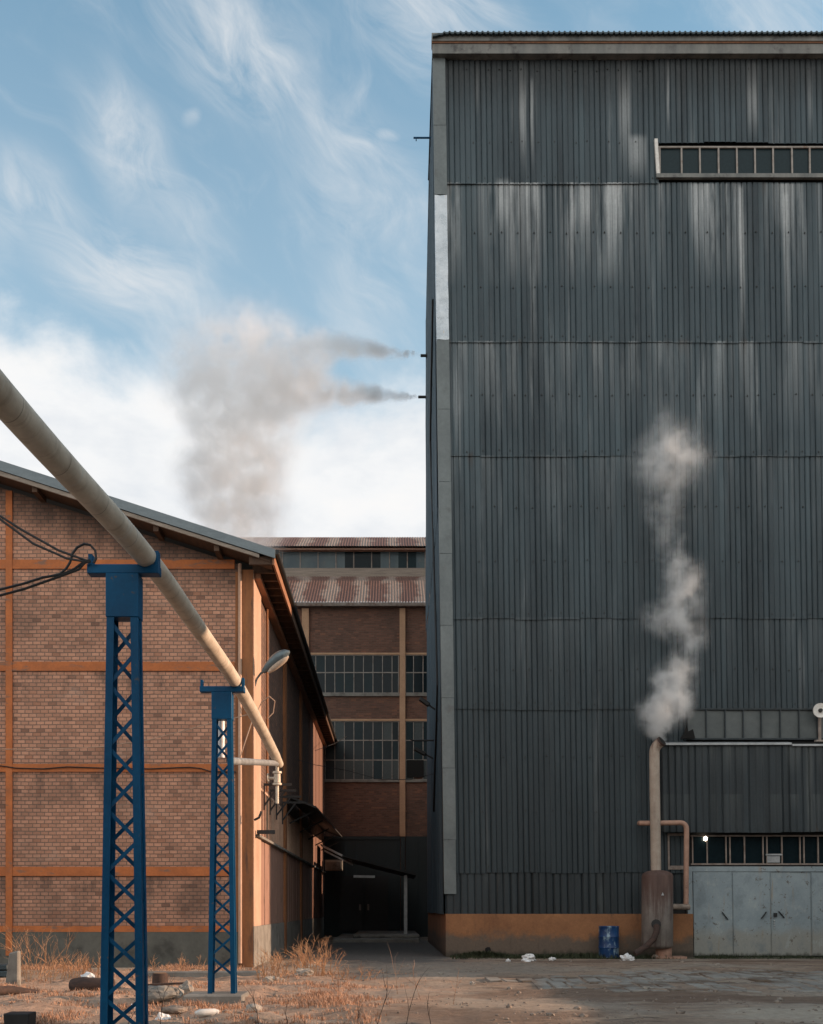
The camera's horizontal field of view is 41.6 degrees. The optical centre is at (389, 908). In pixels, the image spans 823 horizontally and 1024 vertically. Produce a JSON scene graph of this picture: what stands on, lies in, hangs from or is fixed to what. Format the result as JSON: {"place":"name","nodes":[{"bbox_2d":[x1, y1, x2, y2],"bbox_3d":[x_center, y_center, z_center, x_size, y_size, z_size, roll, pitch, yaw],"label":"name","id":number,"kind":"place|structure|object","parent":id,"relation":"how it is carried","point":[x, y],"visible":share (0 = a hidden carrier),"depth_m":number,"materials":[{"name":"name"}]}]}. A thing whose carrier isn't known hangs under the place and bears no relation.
{"place":"outdoors","nodes":[
{"label":"outdoors","id":0,"kind":"place"},
{"bbox_2d":[0,937,822,1023],"bbox_3d":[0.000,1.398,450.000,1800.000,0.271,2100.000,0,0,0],"label":"ground","id":1,"kind":"structure","parent":0,"point":[423,954],"depth_m":17.74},
{"bbox_2d":[0,963,7,976],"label":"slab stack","id":2,"kind":"object","parent":1,"relation":"on","point":[3,969],"visible":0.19,"depth_m":22.07,"materials":[{"name":"grey concrete"}]},
{"bbox_2d":[5,951,20,985],"bbox_3d":[-6.769,1.132,19.444,0.248,0.735,0.179,0,0,0],"label":"concrete post","id":3,"kind":"object","parent":1,"relation":"on","point":[13,975],"visible":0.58,"depth_m":19.37,"materials":[{"name":"grey concrete"}]},
{"bbox_2d":[0,985,38,995],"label":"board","id":4,"kind":"object","parent":1,"relation":"on","point":[8,990],"visible":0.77,"depth_m":17.21,"materials":[{"name":"brown wood"}]},
{"bbox_2d":[3,1011,35,1023],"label":"black box","id":5,"kind":"object","parent":1,"relation":"on","point":[20,1017],"visible":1,"depth_m":11.98,"materials":[{"name":"metal"}]},
{"bbox_2d":[2,924,74,978],"bbox_3d":[-7.316,0.837,22.139,1.678,1.182,1.635,0,0,34],"label":"dry bush","id":6,"kind":"object","parent":1,"relation":"on","point":[37,941],"visible":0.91,"depth_m":22.26,"materials":[{"name":"brown plant"}]},
{"bbox_2d":[21,946,93,982],"bbox_3d":[-6.326,1.056,20.817,1.638,0.741,1.454,0,0,0],"label":"dry bush","id":7,"kind":"object","parent":1,"relation":"on","point":[79,966],"visible":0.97,"depth_m":20.61,"materials":[{"name":"brown plant"}]},
{"bbox_2d":[50,952,100,978],"bbox_3d":[-6.092,1.106,21.346,1.118,0.544,0.974,0,0,-22],"label":"dry bush","id":8,"kind":"object","parent":1,"relation":"on","point":[86,964],"visible":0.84,"depth_m":21.39,"materials":[{"name":"beige plant"}]},
{"bbox_2d":[69,977,114,990],"bbox_3d":[-4.954,1.280,18.001,0.750,0.273,0.293,0,0,9],"label":"log","id":9,"kind":"object","parent":1,"relation":"on","point":[81,983],"visible":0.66,"depth_m":17.90,"materials":[{"name":"brown wood"}]},
{"bbox_2d":[81,972,94,977],"bbox_3d":[-5.120,1.277,18.336,0.324,0.406,0.205,0,0,0],"label":"plastic bag","id":10,"kind":"object","parent":9,"relation":"on","point":[88,974],"visible":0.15,"depth_m":18.30,"materials":[{"name":"white plastic"}]},
{"bbox_2d":[152,972,167,985],"bbox_3d":[-3.970,1.282,18.689,0.300,0.337,0.300,0,0,0],"label":"tree stump","id":11,"kind":"object","parent":1,"relation":"on","point":[159,977],"visible":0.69,"depth_m":18.58,"materials":[{"name":"brown wood"}]},
{"bbox_2d":[148,985,175,1002],"bbox_3d":[-3.473,1.291,16.184,0.593,0.287,0.414,0,0,0],"label":"rubble block","id":12,"kind":"object","parent":1,"relation":"on","point":[155,996],"depth_m":16.04,"materials":[{"name":"concrete"}]},
{"bbox_2d":[155,1012,170,1019],"bbox_3d":[-2.935,1.429,13.945,0.212,0.186,0.169,0,0,-28],"label":"plastic bag","id":13,"kind":"object","parent":1,"relation":"on","point":[165,1017],"visible":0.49,"depth_m":13.92,"materials":[{"name":"white plastic"}]},
{"bbox_2d":[157,978,171,1023],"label":"weed stalk","id":14,"kind":"object","parent":1,"relation":"on","point":[162,1001],"visible":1,"depth_m":11.66,"materials":[{"name":"brown plant"}]},
{"bbox_2d":[148,982,183,985],"bbox_3d":[-3.673,1.240,17.711,0.600,0.050,0.120,0,0,-10],"label":"board","id":15,"kind":"object","parent":1,"relation":"on","point":[174,983],"visible":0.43,"depth_m":17.67,"materials":[{"name":"brown wood"}]},
{"bbox_2d":[0,461,337,966],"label":"brick building","id":16,"kind":"structure","parent":1,"relation":"on","point":[237,592],"depth_m":25.65,"materials":[{"name":"brick"}]},
{"bbox_2d":[0,765,235,771],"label":"wire","id":17,"kind":"object","parent":16,"relation":"attached to","point":[103,768],"visible":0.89,"depth_m":25.58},
{"bbox_2d":[0,714,246,749],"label":"wire","id":18,"kind":"object","parent":16,"relation":"attached to","point":[117,744],"visible":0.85,"depth_m":24.74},
{"bbox_2d":[240,706,259,757],"bbox_3d":[-3.265,-4.130,25.337,0.484,1.229,0.156,0,0,-13],"label":"wire","id":19,"kind":"object","parent":16,"relation":"attached to","point":[247,736],"visible":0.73,"depth_m":25.29,"materials":[{"name":"grey metal"}]},
{"bbox_2d":[257,830,275,833],"bbox_3d":[-2.965,-1.825,25.975,0.430,0.090,0.150,0,0,0],"label":"iron ledge","id":20,"kind":"object","parent":16,"relation":"attached to","point":[266,831],"visible":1,"depth_m":25.90,"materials":[{"name":"metal"}]},
{"bbox_2d":[261,788,282,846],"bbox_3d":[-3.270,-2.408,29.875,0.080,1.261,5.900,0,0,0],"label":"window","id":21,"kind":"structure","parent":16,"relation":"in","point":[268,822],"depth_m":30.17,"materials":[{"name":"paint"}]},
{"bbox_2d":[255,649,289,686],"bbox_3d":[-2.841,-5.536,25.696,1.010,1.154,0.284,0,0,17],"label":"street lamp","id":22,"kind":"object","parent":16,"relation":"attached to","point":[276,660],"visible":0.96,"depth_m":25.56,"materials":[{"name":"grey metal"}]},
{"bbox_2d":[259,696,274,717],"bbox_3d":[-2.932,-4.744,25.575,0.464,0.516,0.177,0,0,0],"label":"wire","id":23,"kind":"object","parent":22,"relation":"hanging from","point":[274,704],"visible":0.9,"depth_m":25.55,"materials":[{"name":"grey metal"}]},
{"bbox_2d":[263,783,290,809],"bbox_3d":[-2.864,-2.840,27.600,0.708,0.680,0.060,0,0,0],"label":"wall bracket","id":24,"kind":"object","parent":16,"relation":"attached to","point":[273,793],"depth_m":27.57,"materials":[{"name":"metal"}]},
{"bbox_2d":[270,789,295,814],"bbox_3d":[-2.864,-2.840,29.000,0.708,0.680,0.060,0,0,0],"label":"wall bracket","id":25,"kind":"object","parent":16,"relation":"attached to","point":[284,791],"depth_m":28.97,"materials":[{"name":"metal"}]},
{"bbox_2d":[276,796,300,819],"bbox_3d":[-2.864,-2.840,30.600,0.708,0.680,0.060,0,0,0],"label":"wall bracket","id":26,"kind":"object","parent":16,"relation":"attached to","point":[286,802],"depth_m":30.57,"materials":[{"name":"metal"}]},
{"bbox_2d":[287,814,299,856],"bbox_3d":[-3.270,-2.408,36.200,0.080,1.261,5.250,0,0,0],"label":"window","id":27,"kind":"structure","parent":16,"relation":"in","point":[293,829],"depth_m":36.82,"materials":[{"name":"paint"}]},
{"bbox_2d":[282,801,305,823],"bbox_3d":[-2.864,-2.840,32.300,0.708,0.680,0.060,0,0,0],"label":"wall bracket","id":28,"kind":"object","parent":16,"relation":"attached to","point":[295,803],"depth_m":32.27,"materials":[{"name":"metal"}]},
{"bbox_2d":[303,827,311,863],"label":"window","id":29,"kind":"structure","parent":16,"relation":"in","point":[307,844],"depth_m":42.69,"materials":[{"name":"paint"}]},
{"bbox_2d":[287,795,342,850],"bbox_3d":[-2.746,-3.249,43.050,0.931,1.142,18.900,0,0,0],"label":"side awning","id":30,"kind":"object","parent":16,"relation":"attached to","point":[317,816],"visible":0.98,"depth_m":39.60,"materials":[{"name":"metal"}]},
{"bbox_2d":[325,860,342,870],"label":"air conditioner","id":31,"kind":"object","parent":16,"relation":"attached to","point":[333,865],"visible":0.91,"depth_m":51.28,"materials":[{"name":"metal"}]},
{"bbox_2d":[299,760,431,779],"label":"wire","id":32,"kind":"object","parent":16,"relation":"attached to","point":[365,775],"visible":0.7,"depth_m":40.72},
{"bbox_2d":[162,1005,187,1013],"bbox_3d":[-2.900,1.369,14.587,0.364,0.130,0.252,0,0,0],"label":"rubble block","id":33,"kind":"object","parent":1,"relation":"on","point":[175,1009],"depth_m":14.50,"materials":[{"name":"stone"}]},
{"bbox_2d":[149,954,203,971],"bbox_3d":[-4.316,1.150,22.250,0.919,0.510,1.066,0,0,-39],"label":"dry bush","id":34,"kind":"object","parent":1,"relation":"on","point":[180,963],"visible":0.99,"depth_m":22.21,"materials":[{"name":"brown plant"}]},
{"bbox_2d":[172,987,183,998],"bbox_3d":[-3.268,1.292,16.448,0.284,0.207,0.262,0,0,0],"label":"rubble block","id":35,"kind":"object","parent":1,"relation":"on","point":[179,992],"depth_m":16.36,"materials":[{"name":"concrete"}]},
{"bbox_2d":[178,980,193,993],"bbox_3d":[-3.153,1.266,16.732,0.260,0.312,0.234,0,0,0],"label":"rubble block","id":36,"kind":"object","parent":1,"relation":"on","point":[186,986],"depth_m":16.68,"materials":[{"name":"concrete"}]},
{"bbox_2d":[148,971,261,977],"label":"concrete kerb","id":37,"kind":"structure","parent":1,"relation":"on","point":[218,974],"depth_m":21.75,"materials":[{"name":"grey concrete"}]},
{"bbox_2d":[194,1008,218,1016],"bbox_3d":[-2.357,1.345,13.953,0.315,0.100,0.100,0,0,-21],"label":"plastic bottle","id":38,"kind":"object","parent":1,"relation":"on","point":[204,1012],"visible":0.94,"depth_m":13.91,"materials":[{"name":"white plastic"}]},
{"bbox_2d":[183,991,248,1003],"bbox_3d":[-2.610,1.391,16.350,0.880,0.218,0.800,0,0,0],"label":"concrete pad","id":39,"kind":"object","parent":1,"relation":"on","point":[225,997],"visible":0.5,"depth_m":15.95,"materials":[{"name":"grey concrete"}]},
{"bbox_2d":[200,678,244,993],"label":"lattice column","id":40,"kind":"structure","parent":39,"relation":"on","point":[222,704],"depth_m":16.26,"materials":[{"name":"blue metal"}]},
{"bbox_2d":[0,962,449,1023],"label":"dry grass","id":41,"kind":"structure","parent":1,"relation":"on","point":[333,1000],"depth_m":15.79,"materials":[{"name":"plant"}]},
{"bbox_2d":[246,989,258,1023],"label":"weed stalk","id":42,"kind":"object","parent":1,"relation":"on","point":[254,1004],"visible":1,"depth_m":12.08,"materials":[{"name":"brown plant"}]},
{"bbox_2d":[244,1003,261,1012],"bbox_3d":[-1.884,1.390,14.924,0.256,0.148,0.205,0,0,0],"label":"rubble block","id":43,"kind":"object","parent":1,"relation":"on","point":[252,1005],"depth_m":14.86,"materials":[{"name":"concrete"}]},
{"bbox_2d":[251,950,287,977],"bbox_3d":[-2.425,1.087,21.472,0.858,0.655,0.650,0,0,33],"label":"dry bush","id":44,"kind":"object","parent":1,"relation":"on","point":[263,964],"visible":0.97,"depth_m":21.51,"materials":[{"name":"brown plant"}]},
{"bbox_2d":[255,966,290,982],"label":"dry bush","id":45,"kind":"object","parent":1,"relation":"on","point":[274,970],"visible":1,"depth_m":20.29,"materials":[{"name":"beige plant"}]},
{"bbox_2d":[262,976,284,981],"bbox_3d":[-2.255,1.388,20.912,0.473,0.163,0.284,0,0,0],"label":"rubble block","id":46,"kind":"object","parent":1,"relation":"on","point":[268,978],"depth_m":20.83,"materials":[{"name":"concrete"}]},
{"bbox_2d":[260,944,312,975],"bbox_3d":[-2.147,1.091,22.675,1.169,0.824,1.307,0,0,0],"label":"dry bush","id":47,"kind":"object","parent":1,"relation":"on","point":[274,963],"visible":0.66,"depth_m":22.54,"materials":[{"name":"brown plant"}]},
{"bbox_2d":[294,968,313,975],"bbox_3d":[-1.713,1.295,21.626,0.414,0.206,0.280,0,0,0],"label":"rubble block","id":48,"kind":"object","parent":1,"relation":"on","point":[304,971],"depth_m":21.55,"materials":[{"name":"concrete"}]},
{"bbox_2d":[281,932,344,975],"bbox_3d":[-1.542,0.944,22.014,1.331,0.918,1.701,0,0,0],"label":"dry bush","id":49,"kind":"object","parent":1,"relation":"on","point":[300,955],"visible":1,"depth_m":21.96,"materials":[{"name":"brown plant"}]},
{"bbox_2d":[239,537,429,936],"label":"brick factory","id":50,"kind":"structure","parent":1,"relation":"on","point":[360,603],"depth_m":53.02,"materials":[{"name":"brown brick"}]},
{"bbox_2d":[340,876,363,930],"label":"door","id":51,"kind":"structure","parent":50,"relation":"in","point":[351,888],"depth_m":52.77,"materials":[{"name":"metal"}]},
{"bbox_2d":[311,655,398,692],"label":"window","id":52,"kind":"structure","parent":50,"relation":"in","point":[335,673],"depth_m":52.99,"materials":[{"name":"glass"}]},
{"bbox_2d":[324,721,398,779],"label":"window","id":53,"kind":"structure","parent":50,"relation":"in","point":[369,748],"depth_m":52.99,"materials":[{"name":"glass"}]},
{"bbox_2d":[365,876,387,930],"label":"door","id":54,"kind":"structure","parent":50,"relation":"in","point":[376,889],"depth_m":52.77,"materials":[{"name":"metal"}]},
{"bbox_2d":[405,655,426,692],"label":"window","id":55,"kind":"structure","parent":50,"relation":"in","point":[415,665],"depth_m":52.98,"materials":[{"name":"glass"}]},
{"bbox_2d":[405,721,426,779],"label":"window","id":56,"kind":"structure","parent":50,"relation":"in","point":[415,730],"depth_m":52.98,"materials":[{"name":"glass"}]},
{"bbox_2d":[323,965,378,980],"bbox_3d":[-0.736,1.246,21.179,1.228,0.391,0.787,0,0,0],"label":"dry bush","id":57,"kind":"object","parent":1,"relation":"on","point":[353,975],"visible":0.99,"depth_m":21.22,"materials":[{"name":"beige plant"}]},
{"bbox_2d":[333,931,419,942],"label":"loading step","id":58,"kind":"object","parent":1,"relation":"on","point":[384,936],"visible":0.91,"depth_m":45.20,"materials":[{"name":"concrete"}]},
{"bbox_2d":[342,855,416,933],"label":"loading canopy","id":59,"kind":"object","parent":58,"relation":"on","point":[405,874],"visible":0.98,"depth_m":46.33,"materials":[{"name":"metal"}]},
{"bbox_2d":[320,844,352,865],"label":"tilted roof","id":60,"kind":"structure","parent":59,"relation":"attached to","point":[331,850],"depth_m":47.88,"materials":[{"name":"metal"}]},
{"bbox_2d":[377,965,391,1023],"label":"weed stalk","id":61,"kind":"object","parent":1,"relation":"on","point":[385,997],"visible":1,"depth_m":12.08,"materials":[{"name":"brown plant"}]},
{"bbox_2d":[389,949,402,993],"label":"weed stalk","id":62,"kind":"object","parent":1,"relation":"on","point":[395,969],"visible":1,"depth_m":17.73,"materials":[{"name":"plant"}]},
{"bbox_2d":[0,960,822,1023],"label":"scattered stones","id":63,"kind":"object","parent":1,"relation":"on","point":[583,1015],"visible":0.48,"depth_m":15.77,"materials":[{"name":"grey stone"}]},
{"bbox_2d":[404,969,427,1023],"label":"weed stalk","id":64,"kind":"object","parent":1,"relation":"on","point":[412,998],"visible":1,"depth_m":11.77,"materials":[{"name":"brown plant"}]},
{"bbox_2d":[521,954,535,961],"bbox_3d":[3.629,1.325,28.303,0.411,0.274,0.274,0,0,0],"label":"plastic bag","id":65,"kind":"object","parent":1,"relation":"on","point":[528,957],"visible":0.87,"depth_m":28.24,"materials":[{"name":"white plastic"}]},
{"bbox_2d":[598,926,618,957],"bbox_3d":[6.148,0.950,30.400,0.585,0.900,0.584,0,0,0],"label":"blue drum","id":66,"kind":"object","parent":1,"relation":"on","point":[608,936],"visible":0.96,"depth_m":30.16,"materials":[{"name":"paint"}]},
{"bbox_2d":[425,31,822,956],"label":"corrugated hall","id":67,"kind":"structure","parent":1,"relation":"on","point":[623,425],"depth_m":31.03,"materials":[{"name":"metal"}]},
{"bbox_2d":[413,137,430,140],"bbox_3d":[1.028,-24.152,34.000,0.572,0.118,0.056,0,0,0],"label":"steel rod","id":68,"kind":"object","parent":67,"relation":"attached to","point":[416,138],"visible":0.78,"depth_m":33.98,"materials":[{"name":"blue paint"}]},
{"bbox_2d":[414,747,432,758],"bbox_3d":[1.186,-5.441,38.000,0.702,0.433,0.220,0,0,0],"label":"flood lamp","id":69,"kind":"object","parent":67,"relation":"attached to","point":[419,751],"visible":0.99,"depth_m":37.89,"materials":[{"name":"metal"}]},
{"bbox_2d":[419,697,434,709],"bbox_3d":[1.235,-6.696,35.500,0.559,0.428,0.220,0,0,0],"label":"flood lamp","id":70,"kind":"object","parent":67,"relation":"attached to","point":[424,701],"visible":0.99,"depth_m":35.40,"materials":[{"name":"metal"}]},
{"bbox_2d":[429,299,437,811],"bbox_3d":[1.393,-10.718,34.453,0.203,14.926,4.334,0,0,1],"label":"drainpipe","id":71,"kind":"object","parent":67,"relation":"attached to","point":[433,558],"visible":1,"depth_m":34.19,"materials":[{"name":"grey metal"}]},
{"bbox_2d":[667,833,683,869],"bbox_3d":[8.229,-1.623,31.025,0.555,1.035,0.070,0,0,0],"label":"window","id":72,"kind":"structure","parent":67,"relation":"in","point":[680,867],"depth_m":30.99,"materials":[{"name":"metal"}]},
{"bbox_2d":[693,872,732,955],"bbox_3d":[9.247,0.166,30.979,1.148,2.407,0.100,0,0,0],"label":"door","id":73,"kind":"structure","parent":67,"relation":"in","point":[712,891],"depth_m":30.98,"materials":[{"name":"grey paint"}]},
{"bbox_2d":[654,138,822,179],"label":"window","id":74,"kind":"structure","parent":67,"relation":"in","point":[671,162],"depth_m":31.07,"materials":[{"name":"glass"}]},
{"bbox_2d":[732,872,771,955],"bbox_3d":[10.357,0.166,30.980,1.115,2.407,0.100,0,0,0],"label":"door","id":75,"kind":"structure","parent":67,"relation":"in","point":[751,891],"depth_m":30.98,"materials":[{"name":"grey paint"}]},
{"bbox_2d":[685,708,822,739],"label":"window","id":76,"kind":"structure","parent":67,"relation":"in","point":[706,723],"depth_m":31.06,"materials":[{"name":"grey glass"}]},
{"bbox_2d":[690,835,822,864],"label":"window","id":77,"kind":"structure","parent":67,"relation":"in","point":[717,849],"depth_m":31.12,"materials":[{"name":"glass"}]},
{"bbox_2d":[770,872,811,955],"bbox_3d":[11.485,0.166,30.998,1.182,2.407,0.100,0,0,0],"label":"door","id":78,"kind":"structure","parent":67,"relation":"in","point":[791,927],"depth_m":31.00,"materials":[{"name":"grey paint"}]},
{"bbox_2d":[811,872,822,955],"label":"door","id":79,"kind":"structure","parent":67,"relation":"in","point":[816,877],"depth_m":30.99,"materials":[{"name":"grey paint"}]},
{"bbox_2d":[813,703,822,741],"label":"dish antenna","id":80,"kind":"object","parent":67,"relation":"attached to","point":[818,710],"visible":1,"depth_m":30.74,"materials":[{"name":"metal"}]},
{"bbox_2d":[620,953,634,960],"bbox_3d":[6.277,1.321,28.747,0.366,0.279,0.256,0,0,-25],"label":"plastic bag","id":81,"kind":"object","parent":1,"relation":"on","point":[627,957],"visible":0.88,"depth_m":28.68,"materials":[{"name":"white plastic"}]},
{"bbox_2d":[450,950,822,959],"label":"pavement","id":82,"kind":"structure","parent":1,"relation":"on","point":[487,955],"depth_m":30.34,"materials":[{"name":"grey concrete"}]},
{"bbox_2d":[633,820,689,958],"bbox_3d":[7.538,-0.548,29.989,1.477,3.897,1.518,0,0,17],"label":"rusty tank","id":83,"kind":"object","parent":1,"relation":"on","point":[658,906],"visible":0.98,"depth_m":29.93,"materials":[{"name":"metal"}]},
{"bbox_2d":[649,737,665,869],"bbox_3d":[7.462,-2.904,30.197,0.312,3.744,0.460,0,0,-45],"label":"chimney pipe","id":84,"kind":"object","parent":83,"relation":"on","point":[658,744],"visible":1,"depth_m":30.13,"materials":[{"name":"metal"}]},
{"bbox_2d":[0,0,822,537],"label":"sky","id":85,"kind":"structure","parent":0,"point":[214,213],"materials":[{"name":"blue"}]},
{"bbox_2d":[485,969,822,992],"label":"paving","id":86,"kind":"structure","parent":0,"point":[780,978],"depth_m":20.76,"materials":[{"name":"grey concrete"}]},
{"bbox_3d":[-2.500,1.450,10.200,0.900,0.100,0.900,0,0,0],"label":"concrete pad","id":87,"kind":"object","parent":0,"visible":0},
{"bbox_2d":[87,551,160,1023],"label":"lattice column","id":88,"kind":"structure","parent":87,"relation":"on","point":[124,592],"depth_m":10.11,"materials":[{"name":"blue metal"}]},
{"bbox_2d":[0,515,86,559],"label":"cable","id":89,"kind":"object","parent":88,"relation":"attached to","point":[37,538],"visible":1,"depth_m":10.09,"materials":[{"name":"black rubber"}]},
{"bbox_2d":[0,518,89,563],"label":"cable","id":90,"kind":"object","parent":88,"relation":"attached to","point":[33,543],"visible":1,"depth_m":10.09,"materials":[{"name":"black rubber"}]},
{"bbox_2d":[0,561,90,596],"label":"cable","id":91,"kind":"object","parent":88,"relation":"attached to","point":[44,581],"visible":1,"depth_m":10.09,"materials":[{"name":"black rubber"}]},
{"bbox_2d":[0,559,90,590],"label":"cable","id":92,"kind":"object","parent":88,"relation":"attached to","point":[35,579],"visible":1,"depth_m":10.09,"materials":[{"name":"black rubber"}]},
{"bbox_2d":[48,543,96,577],"bbox_3d":[-2.956,-3.245,10.100,0.453,0.325,0.024,0,0,0],"label":"cable loop","id":93,"kind":"object","parent":88,"relation":"attached to","point":[74,551],"visible":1,"depth_m":10.09,"materials":[{"name":"black rubber"}]},
{"bbox_2d":[0,369,282,803],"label":"overhead pipe","id":94,"kind":"object","parent":88,"relation":"on","point":[29,428],"visible":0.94,"depth_m":8.71,"materials":[{"name":"beige metal"}]},
{"bbox_2d":[226,757,278,765],"bbox_3d":[-2.378,-2.614,19.400,0.116,0.852,5.816,0,0,1],"label":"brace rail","id":95,"kind":"object","parent":94,"relation":"attached to","point":[249,761],"visible":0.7,"depth_m":18.81,"materials":[{"name":"beige metal"}]}
]}

